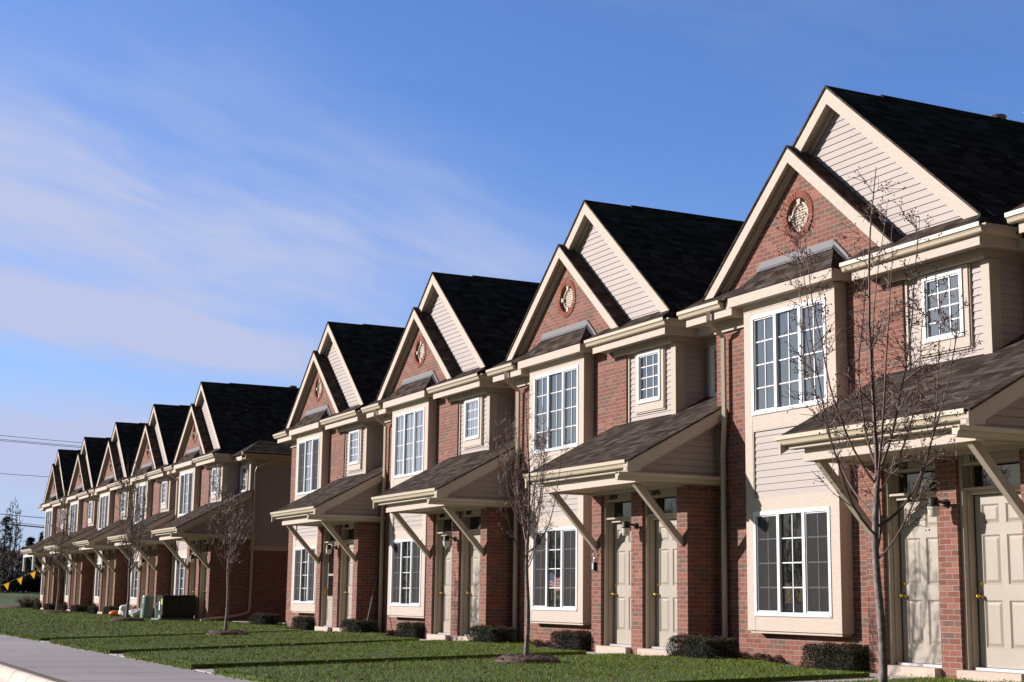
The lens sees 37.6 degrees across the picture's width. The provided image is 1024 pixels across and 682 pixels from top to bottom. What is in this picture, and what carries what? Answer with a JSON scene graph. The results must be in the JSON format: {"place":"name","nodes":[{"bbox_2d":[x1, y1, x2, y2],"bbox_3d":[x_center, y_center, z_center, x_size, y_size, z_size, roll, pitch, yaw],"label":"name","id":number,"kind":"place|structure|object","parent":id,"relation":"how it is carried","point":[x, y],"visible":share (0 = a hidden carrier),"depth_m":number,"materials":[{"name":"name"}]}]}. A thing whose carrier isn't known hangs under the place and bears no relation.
{"place":"outdoors","nodes":[
{"label":"outdoors","id":0,"kind":"place"},
{"bbox_2d":[0,592,39,604],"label":"grass bank","id":1,"kind":"structure","parent":0,"point":[8,598],"depth_m":110.06,"materials":[{"name":"green plant"}]},
{"bbox_2d":[0,537,7,574],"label":"distant bare tree","id":2,"kind":"object","parent":1,"relation":"on","point":[1,562],"visible":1,"depth_m":116.51,"materials":[{"name":"grey plant"}]},
{"bbox_2d":[0,515,18,592],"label":"evergreen tree","id":3,"kind":"object","parent":1,"relation":"on","point":[5,522],"visible":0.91,"depth_m":117.25,"materials":[{"name":"green plant"}]},
{"bbox_2d":[4,499,23,591],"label":"distant bare tree","id":4,"kind":"object","parent":1,"relation":"on","point":[12,552],"visible":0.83,"depth_m":119.55,"materials":[{"name":"grey plant"}]},
{"bbox_2d":[0,568,41,591],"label":"undergrowth","id":5,"kind":"object","parent":1,"relation":"on","point":[28,582],"visible":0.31,"depth_m":119.67,"materials":[{"name":"plant"}]},
{"bbox_2d":[4,548,42,572],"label":"thicket","id":6,"kind":"object","parent":1,"relation":"on","point":[21,556],"visible":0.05,"depth_m":147.93,"materials":[{"name":"plant"}]},
{"bbox_2d":[6,537,41,591],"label":"evergreen tree","id":7,"kind":"object","parent":1,"relation":"on","point":[29,541],"visible":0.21,"depth_m":128.11,"materials":[{"name":"green plant"}]},
{"bbox_2d":[16,558,38,591],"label":"evergreen tree","id":8,"kind":"object","parent":1,"relation":"on","point":[28,565],"visible":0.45,"depth_m":122.17,"materials":[{"name":"green plant"}]},
{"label":"utility pole","id":9,"kind":"object","parent":1,"relation":"on","visible":0},
{"bbox_2d":[0,435,80,442],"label":"overhead wire","id":10,"kind":"object","parent":9,"relation":"attached to","point":[42,439],"visible":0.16,"depth_m":131.98,"materials":[{"name":"grey metal"}]},
{"bbox_2d":[1,439,81,446],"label":"overhead wire","id":11,"kind":"object","parent":9,"relation":"attached to","point":[38,442],"visible":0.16,"depth_m":131.76,"materials":[{"name":"grey metal"}]},
{"bbox_2d":[0,568,40,589],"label":"pennant string","id":12,"kind":"object","parent":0,"point":[19,579],"visible":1,"depth_m":77.87,"materials":[{"name":"yellow fabric"}]},
{"bbox_2d":[0,661,66,681],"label":"verge","id":13,"kind":"structure","parent":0,"point":[33,672],"depth_m":16.95,"materials":[{"name":"grey concrete"}]},
{"bbox_2d":[0,634,252,681],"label":"sidewalk","id":14,"kind":"structure","parent":0,"point":[66,663],"depth_m":18.77,"materials":[{"name":"concrete"}]},
{"bbox_2d":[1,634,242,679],"bbox_3d":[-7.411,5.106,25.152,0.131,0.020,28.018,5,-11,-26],"label":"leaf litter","id":15,"kind":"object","parent":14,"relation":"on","point":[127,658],"visible":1,"depth_m":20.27,"materials":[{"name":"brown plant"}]},
{"bbox_2d":[190,655,568,673],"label":"front walk","id":16,"kind":"structure","parent":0,"point":[209,670],"depth_m":18.14,"materials":[{"name":"concrete"}]},
{"bbox_2d":[0,605,1023,681],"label":"lawn","id":17,"kind":"structure","parent":0,"point":[605,678],"depth_m":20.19,"materials":[{"name":"plant"}]},
{"bbox_2d":[0,606,21,607],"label":"mulch ring","id":18,"kind":"object","parent":17,"relation":"on","point":[11,606],"visible":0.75,"depth_m":81.70,"materials":[{"name":"brown soil"}]},
{"bbox_2d":[15,594,38,603],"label":"leafless shrub","id":19,"kind":"object","parent":17,"relation":"on","point":[27,599],"visible":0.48,"depth_m":87.59,"materials":[{"name":"brown plant"}]},
{"bbox_2d":[43,603,58,609],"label":"clipped shrub","id":20,"kind":"object","parent":17,"relation":"on","point":[49,606],"visible":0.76,"depth_m":73.79,"materials":[{"name":"green plant"}]},
{"bbox_2d":[43,610,71,612],"bbox_3d":[-19.393,11.528,64.125,1.273,0.126,1.277,5,-11,-26],"label":"mulch ring","id":21,"kind":"object","parent":17,"relation":"on","point":[58,611],"visible":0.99,"depth_m":63.71,"materials":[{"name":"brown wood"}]},
{"bbox_2d":[44,490,76,610],"bbox_3d":[-19.304,8.974,64.472,1.359,5.282,1.134,5,-11,-26],"label":"bare tree","id":22,"kind":"object","parent":17,"relation":"on","point":[56,559],"visible":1,"depth_m":64.47,"materials":[{"name":"brown plant"}]},
{"bbox_2d":[69,604,87,611],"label":"clipped shrub","id":23,"kind":"object","parent":17,"relation":"on","point":[78,608],"visible":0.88,"depth_m":67.22,"materials":[{"name":"green plant"}]},
{"bbox_2d":[102,606,119,613],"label":"clipped shrub","id":24,"kind":"object","parent":17,"relation":"on","point":[109,609],"visible":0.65,"depth_m":60.72,"materials":[{"name":"green plant"}]},
{"bbox_2d":[109,610,119,615],"bbox_3d":[-14.739,10.118,55.925,0.491,0.226,0.480,5,-11,-26],"label":"pumpkin","id":25,"kind":"object","parent":17,"relation":"on","point":[113,613],"visible":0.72,"depth_m":55.74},
{"bbox_2d":[118,604,132,616],"bbox_3d":[-14.154,9.890,55.225,0.544,0.454,0.531,5,-11,-26],"label":"plastic bag","id":26,"kind":"object","parent":17,"relation":"on","point":[122,610],"visible":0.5,"depth_m":55.08,"materials":[{"name":"white plastic"}]},
{"bbox_2d":[110,617,144,620],"bbox_3d":[-12.052,8.711,47.120,1.128,0.126,1.134,5,-11,-26],"label":"mulch ring","id":27,"kind":"object","parent":17,"relation":"on","point":[126,619],"visible":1,"depth_m":46.73,"materials":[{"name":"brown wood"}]},
{"bbox_2d":[115,457,152,617],"bbox_3d":[-11.954,6.176,47.508,1.299,5.257,1.202,1,-10,-4],"label":"bare tree","id":28,"kind":"object","parent":17,"relation":"on","point":[133,535],"visible":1,"depth_m":47.50,"materials":[{"name":"brown plant"}]},
{"bbox_2d":[129,608,140,616],"bbox_3d":[-13.426,9.751,53.999,0.649,0.334,0.595,5,-11,-26],"label":"plastic bag","id":29,"kind":"object","parent":17,"relation":"on","point":[134,612],"visible":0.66,"depth_m":53.82,"materials":[{"name":"white plastic"}]},
{"bbox_2d":[140,595,154,618],"bbox_3d":[-12.520,9.129,51.644,0.427,0.790,0.424,10,-11,-25],"label":"cable pedestal","id":30,"kind":"object","parent":17,"relation":"on","point":[147,605],"visible":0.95,"depth_m":51.49,"materials":[{"name":"green plastic"}]},
{"bbox_2d":[151,595,196,620],"bbox_3d":[-11.098,8.796,49.554,1.300,0.855,1.020,5,-11,-26],"label":"utility cabinet","id":31,"kind":"object","parent":17,"relation":"on","point":[175,607],"visible":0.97,"depth_m":49.20,"materials":[{"name":"metal"}]},
{"bbox_2d":[205,630,247,634],"bbox_3d":[-6.096,6.210,32.061,0.953,0.127,0.954,5,-11,-26],"label":"mulch ring","id":32,"kind":"object","parent":17,"relation":"on","point":[227,632],"visible":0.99,"depth_m":31.76,"materials":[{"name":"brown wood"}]},
{"bbox_2d":[204,461,255,630],"bbox_3d":[-6.053,4.438,32.326,1.049,3.708,1.017,-7,-12,37],"label":"bare tree","id":33,"kind":"object","parent":17,"relation":"on","point":[228,551],"visible":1,"depth_m":32.32,"materials":[{"name":"brown plant"}]},
{"bbox_2d":[249,612,282,624],"bbox_3d":[-7.201,8.124,43.907,0.744,0.432,1.302,5,-11,-26],"label":"clipped shrub","id":34,"kind":"object","parent":17,"relation":"on","point":[263,618],"visible":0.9,"depth_m":43.54,"materials":[{"name":"green plant"}]},
{"bbox_2d":[367,573,377,619],"bbox_3d":[-3.446,6.338,36.391,0.229,1.457,0.788,0,-10,6],"label":"long handled tool","id":35,"kind":"object","parent":17,"relation":"on","point":[372,596],"visible":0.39,"depth_m":36.48,"materials":[{"name":"grey metal"}]},
{"bbox_2d":[3,624,1006,681],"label":"fallen leaves","id":36,"kind":"object","parent":17,"relation":"on","point":[592,679],"visible":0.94,"depth_m":21.76,"materials":[{"name":"brown plant"}]},
{"bbox_2d":[492,653,560,663],"bbox_3d":[0.198,4.252,20.149,0.953,0.127,0.954,5,-11,-26],"label":"mulch ring","id":37,"kind":"object","parent":17,"relation":"on","point":[521,658],"visible":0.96,"depth_m":19.86,"materials":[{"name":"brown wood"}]},
{"bbox_2d":[484,387,572,655],"bbox_3d":[0.260,2.462,20.409,1.174,3.740,1.343,-3,-11,23],"label":"bare tree","id":38,"kind":"object","parent":17,"relation":"on","point":[526,550],"visible":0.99,"depth_m":20.38,"materials":[{"name":"brown plant"}]},
{"bbox_2d":[773,167,981,681],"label":"bare tree","id":39,"kind":"object","parent":17,"relation":"on","point":[877,524],"visible":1,"depth_m":10.13,"materials":[{"name":"brown plant"}]},
{"bbox_2d":[0,0,1023,591],"label":"sky","id":40,"kind":"structure","parent":0,"point":[191,191],"materials":[{"name":"blue"}]},
{"bbox_2d":[289,628,813,667],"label":"planting bed","id":41,"kind":"object","parent":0,"point":[556,647],"depth_m":28.14,"materials":[{"name":"brown soil"}]},
{"bbox_2d":[19,602,33,607],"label":"clipped shrub","id":42,"kind":"object","parent":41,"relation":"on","point":[26,604],"visible":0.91,"depth_m":81.59,"materials":[{"name":"green plant"}]},
{"bbox_2d":[32,603,41,609],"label":"clipped shrub","id":43,"kind":"object","parent":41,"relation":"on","point":[37,606],"visible":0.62,"depth_m":77.67,"materials":[{"name":"green plant"}]},
{"bbox_2d":[58,604,67,610],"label":"clipped shrub","id":44,"kind":"object","parent":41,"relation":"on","point":[63,607],"visible":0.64,"depth_m":71.11,"materials":[{"name":"green plant"}]},
{"bbox_2d":[86,605,98,613],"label":"clipped shrub","id":45,"kind":"object","parent":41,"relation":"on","point":[93,609],"visible":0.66,"depth_m":64.58,"materials":[{"name":"green plant"}]},
{"bbox_2d":[289,615,314,630],"bbox_3d":[-5.380,7.436,39.703,0.705,0.415,1.212,6,-11,-27],"label":"clipped shrub","id":46,"kind":"object","parent":41,"relation":"on","point":[301,622],"visible":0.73,"depth_m":39.33,"materials":[{"name":"green plant"}]},
{"bbox_2d":[339,618,378,632],"bbox_3d":[-3.634,6.796,35.819,0.708,0.412,1.239,5,-11,-24],"label":"clipped shrub","id":47,"kind":"object","parent":41,"relation":"on","point":[358,625],"visible":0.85,"depth_m":35.45,"materials":[{"name":"green plant"}]},
{"bbox_2d":[394,621,424,638],"bbox_3d":[-2.120,6.364,33.148,0.677,0.399,1.164,6,-11,-27],"label":"clipped shrub","id":48,"kind":"object","parent":41,"relation":"on","point":[413,629],"visible":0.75,"depth_m":32.85,"materials":[{"name":"green plant"}]},
{"bbox_2d":[465,624,519,642],"bbox_3d":[-0.373,5.713,29.264,0.716,0.416,1.253,5,-11,-24],"label":"clipped shrub","id":49,"kind":"object","parent":41,"relation":"on","point":[493,634],"visible":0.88,"depth_m":28.93,"materials":[{"name":"green plant"}]},
{"bbox_2d":[548,629,590,651],"bbox_3d":[1.141,5.285,26.593,0.674,0.397,1.158,6,-11,-27],"label":"clipped shrub","id":50,"kind":"object","parent":41,"relation":"on","point":[577,639],"visible":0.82,"depth_m":26.34,"materials":[{"name":"green plant"}]},
{"bbox_2d":[664,634,742,658],"bbox_3d":[2.888,4.627,22.711,0.739,0.430,1.294,5,-11,-24],"label":"clipped shrub","id":51,"kind":"object","parent":41,"relation":"on","point":[697,646],"visible":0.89,"depth_m":22.39,"materials":[{"name":"green plant"}]},
{"bbox_2d":[799,641,869,672],"bbox_3d":[4.402,4.197,20.040,0.699,0.412,1.202,6,-11,-27],"label":"clipped shrub","id":52,"kind":"object","parent":41,"relation":"on","point":[852,656],"visible":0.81,"depth_m":19.81,"materials":[{"name":"green plant"}]},
{"bbox_2d":[869,673,922,678],"bbox_3d":[4.926,4.103,18.067,0.770,0.092,3.250,5,-11,-26],"label":"entry pad","id":53,"kind":"object","parent":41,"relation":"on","point":[874,675],"depth_m":18.56,"materials":[{"name":"concrete"}]},
{"bbox_2d":[778,677,878,681],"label":"front walk","id":54,"kind":"structure","parent":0,"point":[846,679],"depth_m":17.55,"materials":[{"name":"concrete"}]},
{"bbox_3d":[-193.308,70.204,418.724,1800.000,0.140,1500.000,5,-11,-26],"label":"ground","id":55,"kind":"structure","parent":0,"visible":0},
{"bbox_2d":[0,664,55,681],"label":"curb","id":56,"kind":"structure","parent":55,"relation":"on","point":[9,674],"depth_m":17.09,"materials":[{"name":"concrete"}]},
{"bbox_2d":[20,449,127,609],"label":"townhouse","id":57,"kind":"structure","parent":55,"relation":"on","point":[60,475],"depth_m":78.34,"materials":[{"name":"brick"}]},
{"bbox_2d":[22,554,34,570],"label":"hanging frame","id":58,"kind":"object","parent":57,"relation":"hanging from","point":[33,560],"visible":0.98,"depth_m":76.03,"materials":[{"name":"white plastic"}]},
{"bbox_2d":[41,567,43,596],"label":"window","id":59,"kind":"structure","parent":57,"relation":"in","point":[42,567],"depth_m":80.53,"materials":[{"name":"white plastic"}]},
{"bbox_2d":[44,510,51,538],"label":"window","id":60,"kind":"structure","parent":57,"relation":"in","point":[48,513],"depth_m":80.57,"materials":[{"name":"white plastic"}]},
{"bbox_2d":[61,507,65,529],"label":"window","id":61,"kind":"structure","parent":57,"relation":"in","point":[62,515],"depth_m":77.92,"materials":[{"name":"white glass"}]},
{"bbox_2d":[44,437,110,610],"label":"townhouse","id":62,"kind":"structure","parent":55,"relation":"on","point":[79,574],"depth_m":71.66,"materials":[{"name":"brick"}]},
{"bbox_2d":[65,565,69,596],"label":"window","id":63,"kind":"structure","parent":62,"relation":"in","point":[68,566],"depth_m":73.89,"materials":[{"name":"white plastic"}]},
{"bbox_2d":[69,502,77,532],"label":"window","id":64,"kind":"structure","parent":62,"relation":"in","point":[74,507],"depth_m":73.99,"materials":[{"name":"white plastic"}]},
{"bbox_2d":[88,500,93,523],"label":"window","id":65,"kind":"structure","parent":62,"relation":"in","point":[91,503],"depth_m":71.18,"materials":[{"name":"white glass"}]},
{"bbox_2d":[72,422,144,613],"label":"townhouse","id":66,"kind":"structure","parent":55,"relation":"on","point":[110,581],"depth_m":65.26,"materials":[{"name":"brick"}]},
{"bbox_2d":[94,563,100,597],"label":"window","id":67,"kind":"structure","parent":66,"relation":"in","point":[97,582],"depth_m":67.19,"materials":[{"name":"white plastic"}]},
{"bbox_2d":[98,494,108,529],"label":"window","id":68,"kind":"structure","parent":66,"relation":"in","point":[103,514],"depth_m":67.45,"materials":[{"name":"grey glass"}]},
{"bbox_2d":[121,491,127,517],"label":"window","id":69,"kind":"structure","parent":66,"relation":"in","point":[126,492],"depth_m":64.42,"materials":[{"name":"white glass"}]},
{"bbox_2d":[107,404,189,608],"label":"townhouse","id":70,"kind":"structure","parent":55,"relation":"on","point":[151,573],"depth_m":58.72,"materials":[{"name":"brick"}]},
{"bbox_2d":[130,560,138,598],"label":"window","id":71,"kind":"structure","parent":70,"relation":"in","point":[134,575],"depth_m":60.49,"materials":[{"name":"grey glass"}]},
{"bbox_2d":[135,483,146,523],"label":"window","id":72,"kind":"structure","parent":70,"relation":"in","point":[142,487],"depth_m":60.84,"materials":[{"name":"white plastic"}]},
{"bbox_2d":[161,480,168,509],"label":"window","id":73,"kind":"structure","parent":70,"relation":"in","point":[165,484],"depth_m":58.07,"materials":[{"name":"white glass"}]},
{"bbox_2d":[151,381,298,620],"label":"townhouse","id":74,"kind":"structure","parent":55,"relation":"on","point":[231,429],"depth_m":50.41,"materials":[{"name":"brick"}]},
{"bbox_2d":[175,556,186,594],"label":"window","id":75,"kind":"structure","parent":74,"relation":"in","point":[180,578],"depth_m":53.90,"materials":[{"name":"white plastic"}]},
{"bbox_2d":[179,470,193,515],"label":"window","id":76,"kind":"structure","parent":74,"relation":"in","point":[186,479],"depth_m":54.30,"materials":[{"name":"white plastic"}]},
{"bbox_2d":[192,555,196,594],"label":"door","id":77,"kind":"structure","parent":74,"relation":"in","point":[196,555],"depth_m":51.24,"materials":[{"name":"beige paint"}]},
{"bbox_2d":[203,555,207,616],"bbox_3d":[-10.015,8.063,49.598,0.124,2.058,0.939,5,-11,-26],"label":"door","id":78,"kind":"structure","parent":74,"relation":"in","point":[206,555],"depth_m":49.93,"materials":[{"name":"beige paint"}]},
{"bbox_2d":[211,466,220,499],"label":"window","id":79,"kind":"structure","parent":74,"relation":"in","point":[213,489],"depth_m":51.54,"materials":[{"name":"white plastic"}]},
{"bbox_2d":[239,464,248,492],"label":"window","id":80,"kind":"structure","parent":74,"relation":"in","point":[244,471],"depth_m":50.54,"materials":[{"name":"white plastic"}]},
{"bbox_2d":[270,321,404,631],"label":"townhouse","id":81,"kind":"structure","parent":55,"relation":"on","point":[329,514],"depth_m":39.84,"materials":[{"name":"brick"}]},
{"bbox_2d":[292,546,315,603],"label":"window","id":82,"kind":"structure","parent":81,"relation":"in","point":[304,564],"depth_m":41.64,"materials":[{"name":"white plastic"}]},
{"bbox_2d":[296,436,319,495],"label":"window","id":83,"kind":"structure","parent":81,"relation":"in","point":[308,449],"depth_m":42.11,"materials":[{"name":"white plastic"}]},
{"bbox_2d":[325,545,333,624],"bbox_3d":[-4.623,6.268,38.667,0.091,2.045,0.894,5,-11,-26],"label":"storm door","id":84,"kind":"structure","parent":81,"relation":"in","point":[330,564],"depth_m":38.87,"materials":[{"name":"beige paint"}]},
{"bbox_2d":[344,543,353,625],"bbox_3d":[-3.971,6.061,37.450,0.124,2.058,0.939,5,-11,-26],"label":"door","id":85,"kind":"structure","parent":81,"relation":"in","point":[348,591],"depth_m":37.71,"materials":[{"name":"beige paint"}]},
{"bbox_2d":[348,427,362,471],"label":"window","id":86,"kind":"structure","parent":81,"relation":"in","point":[355,442],"depth_m":39.38,"materials":[{"name":"white glass"}]},
{"bbox_2d":[361,272,539,641],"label":"townhouse","id":87,"kind":"structure","parent":55,"relation":"on","point":[441,403],"depth_m":33.48,"materials":[{"name":"brick"}]},
{"bbox_2d":[390,538,421,606],"bbox_3d":[-2.455,5.381,34.958,0.067,1.547,1.836,5,-11,-26],"label":"window","id":88,"kind":"structure","parent":87,"relation":"in","point":[406,557],"depth_m":35.04,"materials":[{"name":"grey glass"}]},
{"bbox_2d":[393,407,424,478],"bbox_3d":[-2.416,2.417,35.466,0.067,1.549,1.836,5,-11,-26],"label":"window","id":89,"kind":"structure","parent":87,"relation":"in","point":[409,425],"depth_m":35.53,"materials":[{"name":"white plastic"}]},
{"bbox_2d":[440,536,451,632],"bbox_3d":[-1.326,5.185,32.133,0.124,2.058,0.898,5,-11,-26],"label":"door","id":90,"kind":"structure","parent":87,"relation":"in","point":[447,551],"depth_m":32.32,"materials":[{"name":"beige paint"}]},
{"bbox_2d":[466,533,479,634],"bbox_3d":[-0.711,4.981,30.896,0.124,2.058,0.939,5,-11,-26],"label":"door","id":91,"kind":"structure","parent":87,"relation":"in","point":[474,556],"depth_m":31.10,"materials":[{"name":"beige paint"}]},
{"bbox_2d":[463,395,483,448],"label":"window","id":92,"kind":"structure","parent":87,"relation":"in","point":[473,419],"depth_m":32.82,"materials":[{"name":"white plastic"}]},
{"bbox_2d":[486,200,743,655],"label":"townhouse","id":93,"kind":"structure","parent":55,"relation":"on","point":[611,359],"depth_m":26.68,"materials":[{"name":"brick"}]},
{"bbox_2d":[549,572,559,590],"bbox_3d":[0.821,4.539,28.378,0.001,0.357,0.520,5,-11,-26],"label":"flag","id":94,"kind":"object","parent":93,"relation":"attached to","point":[551,579],"visible":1,"depth_m":28.45,"materials":[{"name":"multicoloured fabric"}]},
{"bbox_2d":[531,526,577,610],"bbox_3d":[0.806,4.301,28.404,0.067,1.547,1.836,5,-11,-26],"label":"window","id":95,"kind":"structure","parent":93,"relation":"in","point":[560,557],"depth_m":28.39,"materials":[{"name":"white plastic"}]},
{"bbox_2d":[533,364,578,454],"bbox_3d":[0.845,1.336,28.912,0.067,1.549,1.836,5,-11,-26],"label":"window","id":96,"kind":"structure","parent":93,"relation":"in","point":[556,394],"depth_m":28.90,"materials":[{"name":"white plastic"}]},
{"bbox_2d":[592,558,595,569],"bbox_3d":[1.421,3.873,26.156,0.050,0.226,0.070,5,-11,-26],"label":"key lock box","id":97,"kind":"object","parent":93,"relation":"attached to","point":[593,565],"visible":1,"depth_m":26.13,"materials":[{"name":"black paint"}]},
{"bbox_2d":[590,547,599,562],"bbox_3d":[1.440,3.703,26.182,0.031,0.411,0.319,5,-11,-26],"label":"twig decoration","id":98,"kind":"object","parent":93,"relation":"hanging from","point":[594,554],"visible":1,"depth_m":26.18},
{"bbox_2d":[611,522,630,643],"bbox_3d":[1.934,4.105,25.579,0.124,2.058,0.898,5,-11,-26],"label":"door","id":99,"kind":"structure","parent":93,"relation":"in","point":[621,594],"depth_m":25.73,"materials":[{"name":"beige paint"}]},
{"bbox_2d":[635,346,666,414],"bbox_3d":[2.403,0.692,26.299,0.078,1.101,0.984,5,-11,-26],"label":"window","id":100,"kind":"structure","parent":93,"relation":"in","point":[650,365],"depth_m":26.28,"materials":[{"name":"white plastic"}]},
{"bbox_2d":[653,518,676,646],"bbox_3d":[2.550,3.901,24.341,0.124,2.058,0.939,5,-11,-26],"label":"door","id":101,"kind":"structure","parent":93,"relation":"in","point":[665,593],"depth_m":24.49,"materials":[{"name":"beige paint"}]},
{"bbox_2d":[708,343,716,396],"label":"window","id":102,"kind":"structure","parent":93,"relation":"in","point":[712,349],"depth_m":25.58,"materials":[{"name":"white plastic"}]},
{"bbox_2d":[677,85,1023,681],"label":"townhouse","id":103,"kind":"structure","parent":55,"relation":"on","point":[796,556],"depth_m":20.86,"materials":[{"name":"brick"}]},
{"bbox_2d":[750,296,827,415],"bbox_3d":[4.106,0.256,22.357,0.067,1.549,1.836,5,-11,-26],"label":"window","id":104,"kind":"structure","parent":103,"relation":"in","point":[772,371],"depth_m":22.48,"materials":[{"name":"grey glass"}]},
{"bbox_2d":[753,506,832,617],"bbox_3d":[4.067,3.221,21.850,0.067,1.547,1.836,5,-11,-26],"label":"window","id":105,"kind":"structure","parent":103,"relation":"in","point":[793,575],"depth_m":21.86,"materials":[{"name":"white plastic"}]},
{"bbox_2d":[898,499,941,663],"bbox_3d":[5.195,3.025,19.025,0.124,2.058,0.898,5,-11,-26],"label":"door","id":106,"kind":"structure","parent":103,"relation":"in","point":[919,595],"depth_m":19.11,"materials":[{"name":"beige paint"}]},
{"bbox_2d":[917,263,973,356],"bbox_3d":[5.664,-0.388,19.745,0.078,1.101,0.984,5,-11,-26],"label":"window","id":107,"kind":"structure","parent":103,"relation":"in","point":[960,275],"depth_m":19.69,"materials":[{"name":"white plastic"}]},
{"bbox_2d":[973,491,1023,669],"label":"door","id":108,"kind":"structure","parent":103,"relation":"in","point":[999,553],"depth_m":17.88,"materials":[{"name":"beige paint"}]},
{"bbox_2d":[1004,203,1023,232],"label":"townhouse","id":109,"kind":"structure","parent":55,"relation":"on","point":[1014,215],"depth_m":18.14,"materials":[{"name":"brick"}]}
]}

